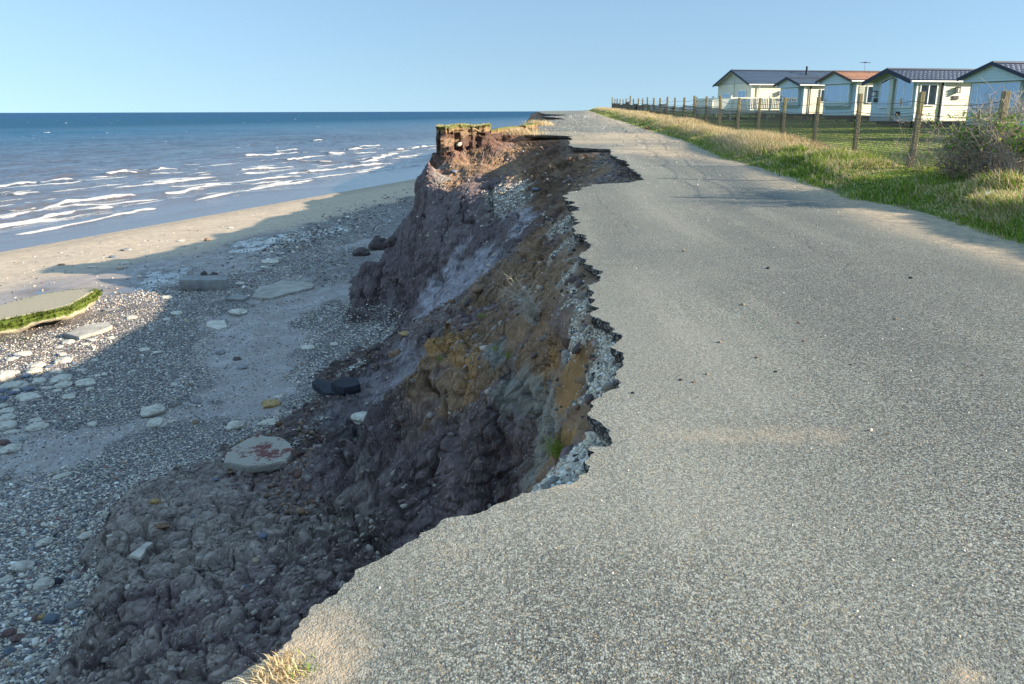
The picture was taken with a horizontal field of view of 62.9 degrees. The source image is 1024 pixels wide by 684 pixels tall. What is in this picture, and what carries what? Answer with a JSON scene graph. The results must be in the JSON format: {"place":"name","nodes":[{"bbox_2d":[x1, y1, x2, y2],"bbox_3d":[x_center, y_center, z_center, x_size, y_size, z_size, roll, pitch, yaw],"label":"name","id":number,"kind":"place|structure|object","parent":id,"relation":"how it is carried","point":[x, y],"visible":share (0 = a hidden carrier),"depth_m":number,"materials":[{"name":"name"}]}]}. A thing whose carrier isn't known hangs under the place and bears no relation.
{"place":"outdoors","nodes":[
{"label":"outdoors","id":0,"kind":"place"},
{"bbox_2d":[0,179,415,683],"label":"beach","id":1,"kind":"structure","parent":0,"point":[246,224],"depth_m":29.05,"materials":[{"name":"sand"}]},
{"bbox_2d":[0,439,9,445],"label":"beach stone","id":2,"kind":"object","parent":1,"relation":"on","point":[3,442],"visible":0.88,"depth_m":17.83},
{"bbox_2d":[0,575,13,583],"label":"shingle boulder","id":3,"kind":"object","parent":1,"relation":"on","point":[6,578],"visible":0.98,"depth_m":12.16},
{"bbox_2d":[0,407,13,412],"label":"chalk cobble","id":4,"kind":"object","parent":1,"relation":"on","point":[8,410],"visible":0.94,"depth_m":19.81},
{"bbox_2d":[0,370,14,381],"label":"beach stone","id":5,"kind":"object","parent":1,"relation":"on","point":[6,375],"visible":0.81,"depth_m":22.28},
{"bbox_2d":[0,413,15,421],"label":"chalk cobble","id":6,"kind":"object","parent":1,"relation":"on","point":[7,416],"visible":0.88,"depth_m":19.27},
{"bbox_2d":[0,420,16,431],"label":"chalk cobble","id":7,"kind":"object","parent":1,"relation":"on","point":[8,425],"visible":0.98,"depth_m":18.80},
{"bbox_2d":[1,628,16,638],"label":"shingle cobble","id":8,"kind":"object","parent":1,"relation":"on","point":[7,633],"visible":0.93,"depth_m":10.79,"materials":[{"name":"red stone"}]},
{"bbox_2d":[2,647,15,655],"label":"shingle cobble","id":9,"kind":"object","parent":1,"relation":"on","point":[7,651],"visible":1,"depth_m":10.48,"materials":[{"name":"grey stone"}]},
{"bbox_2d":[0,444,21,454],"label":"beach stone","id":10,"kind":"object","parent":1,"relation":"on","point":[9,449],"visible":1,"depth_m":17.42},
{"bbox_2d":[3,429,19,434],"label":"chalk cobble","id":11,"kind":"object","parent":1,"relation":"on","point":[8,432],"visible":1,"depth_m":18.52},
{"bbox_2d":[0,380,28,389],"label":"chalk cobble","id":12,"kind":"object","parent":1,"relation":"on","point":[11,385],"visible":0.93,"depth_m":21.62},
{"bbox_2d":[10,633,24,642],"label":"shingle cobble","id":13,"kind":"object","parent":1,"relation":"on","point":[18,637],"visible":1,"depth_m":10.70,"materials":[{"name":"red stone"}]},
{"bbox_2d":[10,559,34,571],"bbox_3d":[-7.314,3.372,12.530,0.323,0.208,0.340,-9,18,-28],"label":"shingle boulder","id":14,"kind":"object","parent":1,"relation":"on","point":[23,565],"visible":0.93,"depth_m":12.44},
{"bbox_2d":[13,351,32,355],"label":"chalk cobble","id":15,"kind":"object","parent":1,"relation":"on","point":[24,353],"visible":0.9,"depth_m":24.73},
{"bbox_2d":[20,373,31,378],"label":"grey cobble","id":16,"kind":"object","parent":1,"relation":"on","point":[25,375],"visible":1,"depth_m":22.47,"materials":[{"name":"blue stone"}]},
{"bbox_2d":[15,392,40,402],"bbox_3d":[-11.984,1.391,20.751,0.512,0.180,0.673,-13,20,-38],"label":"chalk cobble","id":17,"kind":"object","parent":1,"relation":"on","point":[28,397],"visible":0.95,"depth_m":20.62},
{"bbox_2d":[21,387,35,391],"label":"grey cobble","id":18,"kind":"object","parent":1,"relation":"on","point":[26,389],"visible":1,"depth_m":21.40,"materials":[{"name":"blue stone"}]},
{"bbox_2d":[25,367,42,373],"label":"chalk cobble","id":19,"kind":"object","parent":1,"relation":"on","point":[33,370],"visible":0.96,"depth_m":22.90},
{"bbox_2d":[31,614,38,621],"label":"shingle cobble","id":20,"kind":"object","parent":1,"relation":"on","point":[34,618],"visible":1,"depth_m":11.10,"materials":[{"name":"red stone"}]},
{"bbox_2d":[26,362,46,367],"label":"chalk cobble","id":21,"kind":"object","parent":1,"relation":"on","point":[36,364],"visible":0.89,"depth_m":23.46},
{"bbox_2d":[24,422,49,431],"bbox_3d":[-10.641,1.904,18.768,0.514,0.173,0.436,-9,18,-30],"label":"beach stone","id":22,"kind":"object","parent":1,"relation":"on","point":[35,426],"visible":1,"depth_m":18.68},
{"bbox_2d":[31,377,45,384],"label":"chalk cobble","id":23,"kind":"object","parent":1,"relation":"on","point":[41,380],"visible":1,"depth_m":21.98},
{"bbox_2d":[32,576,54,591],"bbox_3d":[-6.704,3.476,11.991,0.297,0.175,0.302,-9,18,-30],"label":"shingle boulder","id":24,"kind":"object","parent":1,"relation":"on","point":[43,583],"visible":1,"depth_m":11.94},
{"bbox_2d":[35,537,52,547],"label":"shingle boulder","id":25,"kind":"object","parent":1,"relation":"on","point":[42,542],"visible":1,"depth_m":13.25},
{"bbox_2d":[43,613,59,624],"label":"shingle cobble","id":26,"kind":"object","parent":1,"relation":"on","point":[52,618],"visible":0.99,"depth_m":11.04,"materials":[{"name":"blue stone"}]},
{"bbox_2d":[0,287,104,334],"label":"mossy slab","id":27,"kind":"structure","parent":1,"relation":"on","point":[21,315],"depth_m":28.65,"materials":[{"name":"concrete"}]},
{"bbox_2d":[49,368,62,373],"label":"chalk cobble","id":28,"kind":"object","parent":1,"relation":"on","point":[56,371],"visible":0.94,"depth_m":22.73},
{"bbox_2d":[53,578,62,584],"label":"shingle cobble","id":29,"kind":"object","parent":1,"relation":"on","point":[58,580],"visible":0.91,"depth_m":12.08,"materials":[{"name":"stone"}]},
{"bbox_2d":[49,374,71,383],"bbox_3d":[-11.925,0.967,22.143,0.525,0.210,0.681,-7,17,-22],"label":"chalk cobble","id":30,"kind":"object","parent":1,"relation":"on","point":[59,378],"visible":0.83,"depth_m":22.01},
{"bbox_2d":[54,381,72,388],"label":"chalk cobble","id":31,"kind":"object","parent":1,"relation":"on","point":[63,384],"visible":1,"depth_m":21.64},
{"bbox_2d":[54,357,72,363],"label":"chalk cobble","id":32,"kind":"object","parent":1,"relation":"on","point":[60,360],"visible":0.95,"depth_m":23.83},
{"bbox_2d":[52,471,76,479],"bbox_3d":[-8.613,2.559,16.120,0.467,0.102,0.219,-12,19,-37],"label":"shingle boulder","id":33,"kind":"object","parent":1,"relation":"on","point":[60,476],"visible":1,"depth_m":16.04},
{"bbox_2d":[61,339,74,343],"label":"chalk cobble","id":34,"kind":"object","parent":1,"relation":"on","point":[69,341],"visible":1,"depth_m":25.98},
{"bbox_2d":[62,393,75,399],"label":"chalk cobble","id":35,"kind":"object","parent":1,"relation":"on","point":[69,396],"visible":0.98,"depth_m":20.68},
{"bbox_2d":[65,600,81,609],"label":"shingle cobble","id":36,"kind":"object","parent":1,"relation":"on","point":[73,604],"visible":1,"depth_m":11.37,"materials":[{"name":"grey stone"}]},
{"bbox_2d":[74,378,95,386],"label":"chalk cobble","id":37,"kind":"object","parent":1,"relation":"on","point":[85,382],"visible":0.97,"depth_m":21.69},
{"bbox_2d":[83,573,90,580],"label":"shingle boulder","id":38,"kind":"object","parent":1,"relation":"on","point":[86,577],"visible":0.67,"depth_m":12.11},
{"bbox_2d":[64,322,112,339],"bbox_3d":[-13.662,-0.369,27.221,0.968,0.229,1.573,8,17,27],"label":"concrete slab","id":39,"kind":"object","parent":1,"relation":"on","point":[85,331],"depth_m":26.98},
{"bbox_2d":[87,421,96,426],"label":"beach stone","id":40,"kind":"object","parent":1,"relation":"on","point":[92,424],"visible":1,"depth_m":18.74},
{"bbox_2d":[140,405,165,416],"bbox_3d":[-8.373,1.589,19.503,0.571,0.270,0.669,-9,18,-30],"label":"beach stone","id":41,"kind":"object","parent":1,"relation":"on","point":[151,411],"visible":1,"depth_m":19.31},
{"bbox_2d":[146,417,167,427],"bbox_3d":[-7.908,1.816,18.654,0.446,0.256,0.605,-8,17,-26],"label":"beach stone","id":42,"kind":"object","parent":1,"relation":"on","point":[158,422],"visible":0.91,"depth_m":18.50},
{"bbox_2d":[179,275,227,290],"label":"concrete beam","id":43,"kind":"structure","parent":1,"relation":"on","point":[205,283],"depth_m":33.97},
{"bbox_2d":[0,188,413,683],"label":"shingle","id":44,"kind":"object","parent":1,"relation":"on","point":[13,664],"visible":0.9,"depth_m":18.80,"materials":[{"name":"gravel"}]},
{"bbox_2d":[205,320,226,329],"bbox_3d":[-9.751,-0.541,27.586,0.674,0.054,1.390,-7,17,-23],"label":"chalk slab","id":45,"kind":"object","parent":1,"relation":"on","point":[217,324],"depth_m":27.61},
{"bbox_2d":[226,420,244,430],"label":"beach stone","id":46,"kind":"object","parent":1,"relation":"on","point":[235,425],"visible":0.98,"depth_m":18.21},
{"bbox_2d":[225,294,248,301],"bbox_3d":[-10.409,-1.684,32.000,0.820,0.108,0.740,3,16,13],"label":"concrete slab","id":47,"kind":"object","parent":1,"relation":"on","point":[239,297],"depth_m":31.82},
{"bbox_2d":[229,308,247,315],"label":"beach stone","id":48,"kind":"object","parent":1,"relation":"on","point":[237,312],"visible":0.97,"depth_m":29.29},
{"bbox_2d":[237,364,248,369],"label":"beach stone","id":49,"kind":"object","parent":1,"relation":"on","point":[243,366],"visible":1,"depth_m":22.77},
{"bbox_2d":[257,418,278,426],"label":"beach stone","id":50,"kind":"object","parent":1,"relation":"on","point":[268,422],"visible":0.86,"depth_m":18.40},
{"bbox_2d":[262,259,278,263],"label":"beach stone","id":51,"kind":"object","parent":1,"relation":"on","point":[266,261],"visible":0.95,"depth_m":40.27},
{"bbox_2d":[262,399,280,408],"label":"beach stone","id":52,"kind":"object","parent":1,"relation":"on","point":[269,403],"visible":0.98,"depth_m":19.73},
{"bbox_2d":[251,280,313,299],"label":"concrete slab","id":53,"kind":"structure","parent":1,"relation":"on","point":[279,289],"depth_m":33.08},
{"bbox_2d":[301,345,314,350],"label":"beach stone","id":54,"kind":"object","parent":1,"relation":"on","point":[306,347],"visible":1,"depth_m":24.51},
{"bbox_2d":[352,247,369,255],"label":"cliff block","id":55,"kind":"object","parent":1,"relation":"on","point":[361,251],"depth_m":41.39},
{"bbox_2d":[368,235,386,250],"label":"cliff block","id":56,"kind":"object","parent":1,"relation":"on","point":[376,242],"depth_m":43.42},
{"bbox_2d":[0,111,546,251],"bbox_3d":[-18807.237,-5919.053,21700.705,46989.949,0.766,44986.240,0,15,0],"label":"sea","id":57,"kind":"structure","parent":0,"point":[66,176],"depth_m":130.84,"materials":[{"name":"liquid"}]},
{"bbox_2d":[44,112,639,683],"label":"cliff","id":58,"kind":"structure","parent":0,"point":[504,422],"depth_m":11.52,"materials":[{"name":"soil"}]},
{"bbox_2d":[78,530,91,539],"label":"shingle boulder","id":59,"kind":"object","parent":58,"relation":"on","point":[83,536],"visible":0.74,"depth_m":13.32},
{"bbox_2d":[129,542,152,559],"bbox_3d":[-4.987,2.810,11.261,0.187,0.054,0.414,0,15,0],"label":"white slab","id":60,"kind":"object","parent":58,"relation":"on","point":[139,553],"depth_m":11.20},
{"bbox_2d":[149,498,160,504],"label":"clay stone","id":61,"kind":"object","parent":58,"relation":"on","point":[155,501],"visible":1,"depth_m":12.93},
{"bbox_2d":[154,522,170,528],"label":"clay stone","id":62,"kind":"object","parent":58,"relation":"on","point":[163,525],"visible":1,"depth_m":11.90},
{"bbox_2d":[48,457,383,683],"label":"dried clods","id":63,"kind":"object","parent":58,"relation":"on","point":[284,616],"visible":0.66,"depth_m":9.72,"materials":[{"name":"soil"}]},
{"bbox_2d":[223,434,293,472],"bbox_3d":[-4.622,2.061,15.480,1.232,0.173,1.512,0,15,0],"label":"painted concrete chunk","id":64,"kind":"object","parent":58,"relation":"on","point":[258,453],"visible":0.97,"depth_m":15.18,"materials":[{"name":"concrete"}]},
{"bbox_2d":[258,532,267,539],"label":"clay stone","id":65,"kind":"object","parent":58,"relation":"on","point":[264,535],"visible":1,"depth_m":11.23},
{"bbox_2d":[312,378,336,397],"bbox_3d":[-4.458,1.121,20.072,0.449,0.173,1.420,-9,18,-29],"label":"asphalt chunk","id":66,"kind":"object","parent":58,"relation":"on","point":[322,387],"visible":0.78,"depth_m":19.97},
{"bbox_2d":[331,377,360,394],"bbox_3d":[-3.894,1.024,19.717,0.620,0.194,0.818,-12,19,-37],"label":"asphalt chunk","id":67,"kind":"object","parent":58,"relation":"on","point":[345,385],"visible":1,"depth_m":19.48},
{"bbox_2d":[80,137,613,680],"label":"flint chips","id":68,"kind":"object","parent":58,"relation":"on","point":[374,367],"visible":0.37,"depth_m":11.60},
{"bbox_2d":[351,411,366,424],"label":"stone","id":69,"kind":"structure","parent":58,"relation":"on","point":[357,418],"depth_m":17.82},
{"bbox_2d":[140,141,609,589],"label":"slope debris","id":70,"kind":"object","parent":58,"relation":"on","point":[429,414],"visible":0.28,"depth_m":13.76,"materials":[{"name":"soil"}]},
{"bbox_2d":[372,342,383,350],"bbox_3d":[-3.629,0.154,22.732,0.340,0.290,0.461,-2,15,-5],"label":"cliff block","id":71,"kind":"object","parent":58,"relation":"on","point":[377,346],"depth_m":22.57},
{"bbox_2d":[384,236,396,247],"bbox_3d":[-5.305,-4.395,37.153,0.705,0.621,0.955,0,15,-1],"label":"cliff block","id":72,"kind":"object","parent":58,"relation":"on","point":[390,241],"depth_m":36.80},
{"bbox_2d":[388,349,400,358],"bbox_3d":[-2.984,0.299,21.388,0.358,0.250,0.478,-2,16,-8],"label":"cliff block","id":73,"kind":"object","parent":58,"relation":"on","point":[393,353],"depth_m":21.26,"materials":[{"name":"brown stone"}]},
{"bbox_2d":[217,158,633,515],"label":"clay crumbs","id":74,"kind":"object","parent":58,"relation":"on","point":[565,342],"visible":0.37,"depth_m":14.25,"materials":[{"name":"soil"}]},
{"bbox_2d":[424,328,433,336],"bbox_3d":[-2.009,-0.221,20.368,0.264,0.240,0.358,-3,16,-11],"label":"cliff block","id":75,"kind":"object","parent":58,"relation":"on","point":[428,332],"depth_m":20.25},
{"bbox_2d":[436,123,490,159],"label":"bank block","id":76,"kind":"structure","parent":58,"relation":"on","point":[450,137],"depth_m":35.40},
{"bbox_2d":[437,122,488,126],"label":"turf","id":77,"kind":"structure","parent":76,"relation":"on","point":[474,125],"depth_m":35.64,"materials":[{"name":"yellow plant"}]},
{"bbox_2d":[471,284,486,294],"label":"cliff block","id":78,"kind":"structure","parent":58,"relation":"on","point":[477,289],"depth_m":18.26,"materials":[{"name":"brown stone"}]},
{"bbox_2d":[490,123,537,141],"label":"bank wall","id":79,"kind":"structure","parent":58,"relation":"on","point":[496,134],"depth_m":38.86,"materials":[{"name":"soil"}]},
{"bbox_2d":[496,274,544,322],"bbox_3d":[0.141,-0.561,10.059,0.663,0.732,0.678,0,15,0],"label":"dead shrub","id":80,"kind":"object","parent":58,"relation":"on","point":[531,314],"visible":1,"depth_m":10.17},
{"bbox_2d":[518,246,530,256],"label":"cliff block","id":81,"kind":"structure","parent":58,"relation":"on","point":[523,251],"depth_m":15.82,"materials":[{"name":"brown stone"}]},
{"bbox_2d":[524,430,570,459],"bbox_3d":[0.280,0.747,6.086,0.415,0.212,0.420,-5,16,-16],"label":"grass tuft","id":82,"kind":"object","parent":58,"relation":"on","point":[557,452],"visible":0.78,"depth_m":6.10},
{"bbox_2d":[482,179,621,492],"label":"road base stones","id":83,"kind":"object","parent":58,"relation":"on","point":[566,471],"visible":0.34,"depth_m":6.39,"materials":[{"name":"gravel"}]},
{"bbox_2d":[520,137,630,488],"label":"asphalt crumbs","id":84,"kind":"object","parent":58,"relation":"on","point":[553,479],"visible":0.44,"depth_m":7.64,"materials":[{"name":"asphalt"}]},
{"bbox_2d":[0,0,1023,112],"label":"sky","id":85,"kind":"structure","parent":0,"point":[57,56],"materials":[{"name":"blue"}]},
{"bbox_2d":[222,111,1023,683],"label":"road","id":86,"kind":"structure","parent":0,"point":[634,505],"depth_m":3.72,"materials":[{"name":"asphalt"}]},
{"bbox_2d":[237,659,294,683],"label":"edge tuft","id":87,"kind":"object","parent":86,"relation":"on","point":[261,675],"visible":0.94,"depth_m":2.45,"materials":[{"name":"beige plant"}]},
{"bbox_2d":[252,644,303,678],"bbox_3d":[-0.702,0.956,2.502,0.166,0.047,0.161,-9,18,-30],"label":"edge tuft","id":88,"kind":"object","parent":86,"relation":"on","point":[277,661],"visible":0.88,"depth_m":2.51,"materials":[{"name":"beige plant"}]},
{"bbox_2d":[254,650,313,683],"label":"edge tuft","id":89,"kind":"object","parent":86,"relation":"on","point":[290,669],"visible":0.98,"depth_m":2.46,"materials":[{"name":"beige plant"}]},
{"bbox_2d":[284,648,318,681],"bbox_3d":[-0.621,0.962,2.488,0.151,0.042,0.150,7,17,23],"label":"edge tuft","id":90,"kind":"object","parent":86,"relation":"on","point":[301,668],"visible":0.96,"depth_m":2.48,"materials":[{"name":"green plant"}]},
{"bbox_2d":[500,126,546,134],"bbox_3d":[0.312,-9.583,37.852,2.328,0.448,2.949,4,16,16],"label":"dry tuft","id":91,"kind":"object","parent":86,"relation":"on","point":[516,130],"visible":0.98,"depth_m":38.08,"materials":[{"name":"beige plant"}]},
{"bbox_2d":[519,118,553,125],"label":"dry tuft","id":92,"kind":"object","parent":86,"relation":"on","point":[542,123],"visible":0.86,"depth_m":47.20,"materials":[{"name":"beige plant"}]},
{"bbox_2d":[371,115,1021,654],"bbox_3d":[4.278,-9.266,37.323,6.906,1.410,72.763,0,15,2],"label":"road grit","id":93,"kind":"object","parent":86,"relation":"on","point":[723,373],"visible":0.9,"depth_m":6.26,"materials":[{"name":"gravel"}]},
{"bbox_2d":[585,110,1023,244],"bbox_3d":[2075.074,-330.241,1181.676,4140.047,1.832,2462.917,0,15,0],"label":"ground","id":94,"kind":"structure","parent":0,"point":[845,189],"depth_m":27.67,"materials":[{"name":"plant"}]},
{"bbox_2d":[589,109,680,135],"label":"verge grass","id":95,"kind":"structure","parent":94,"relation":"on","point":[634,122],"depth_m":46.80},
{"bbox_2d":[591,107,864,159],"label":"dry grass","id":96,"kind":"structure","parent":94,"relation":"on","point":[737,137],"depth_m":30.06,"materials":[{"name":"plant"}]},
{"bbox_2d":[695,96,779,118],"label":"deck","id":97,"kind":"structure","parent":94,"relation":"on","point":[725,100],"depth_m":67.80,"materials":[{"name":"wood"}]},
{"bbox_2d":[713,66,831,117],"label":"holiday lodge","id":98,"kind":"structure","parent":94,"relation":"on","point":[746,83],"depth_m":70.86,"materials":[{"name":"beige"}]},
{"bbox_2d":[722,93,730,109],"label":"window","id":99,"kind":"structure","parent":98,"relation":"in","point":[725,95],"depth_m":72.90,"materials":[{"name":"blue glass"}]},
{"bbox_2d":[738,90,745,107],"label":"window","id":100,"kind":"structure","parent":98,"relation":"in","point":[741,93],"depth_m":70.28,"materials":[{"name":"blue glass"}]},
{"bbox_2d":[612,91,1010,176],"bbox_3d":[10.295,-15.748,57.202,0.340,3.228,87.688,0,15,2],"label":"wire fence","id":101,"kind":"object","parent":94,"relation":"on","point":[817,119],"visible":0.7,"depth_m":22.90,"materials":[{"name":"brown wood"}]},
{"bbox_2d":[773,62,869,119],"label":"caravan","id":102,"kind":"object","parent":94,"relation":"on","point":[807,91],"visible":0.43,"depth_m":63.91,"materials":[{"name":"beige"}]},
{"bbox_2d":[779,88,798,102],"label":"window","id":103,"kind":"structure","parent":102,"relation":"in","point":[791,94],"depth_m":64.65,"materials":[{"name":"blue glass"}]},
{"bbox_2d":[815,70,880,122],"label":"caravan","id":104,"kind":"object","parent":94,"relation":"on","point":[843,87],"visible":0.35,"depth_m":57.60,"materials":[{"name":"beige"}]},
{"bbox_2d":[823,84,849,102],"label":"window","id":105,"kind":"structure","parent":104,"relation":"in","point":[840,93],"depth_m":58.19,"materials":[{"name":"blue glass"}]},
{"bbox_2d":[865,86,872,102],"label":"window","id":106,"kind":"structure","parent":104,"relation":"in","point":[869,88],"depth_m":56.92,"materials":[{"name":"white plastic"}]},
{"bbox_2d":[862,68,974,127],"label":"caravan","id":107,"kind":"object","parent":94,"relation":"on","point":[900,86],"visible":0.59,"depth_m":49.64,"materials":[{"name":"beige"}]},
{"bbox_2d":[878,77,892,107],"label":"window","id":108,"kind":"structure","parent":107,"relation":"in","point":[884,88],"depth_m":51.14,"materials":[{"name":"blue glass"}]},
{"bbox_2d":[893,78,914,107],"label":"window","id":109,"kind":"structure","parent":107,"relation":"in","point":[904,92],"depth_m":49.55,"materials":[{"name":"blue glass"}]},
{"bbox_2d":[919,84,937,105],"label":"window","id":110,"kind":"structure","parent":107,"relation":"in","point":[931,90],"depth_m":48.93,"materials":[{"name":"white plastic"}]},
{"bbox_2d":[885,108,957,169],"bbox_3d":[8.791,-4.386,18.099,1.338,1.387,2.070,8,17,27],"label":"bare bramble","id":111,"kind":"object","parent":94,"relation":"on","point":[916,160],"visible":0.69,"depth_m":18.03,"materials":[{"name":"brown plant"}]},
{"bbox_2d":[916,77,1023,180],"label":"bramble thicket","id":112,"kind":"object","parent":94,"relation":"on","point":[1010,152],"visible":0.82,"depth_m":15.21,"materials":[{"name":"green plant"}]},
{"bbox_2d":[957,61,1023,128],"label":"caravan","id":113,"kind":"object","parent":94,"relation":"on","point":[1007,75],"visible":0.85,"depth_m":41.95,"materials":[{"name":"beige"}]},
{"bbox_2d":[969,81,1021,107],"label":"window","id":114,"kind":"structure","parent":113,"relation":"in","point":[980,90],"depth_m":42.22,"materials":[{"name":"blue glass"}]},
{"bbox_2d":[710,122,973,167],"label":"lawn grass","id":115,"kind":"structure","parent":0,"point":[920,137],"depth_m":40.53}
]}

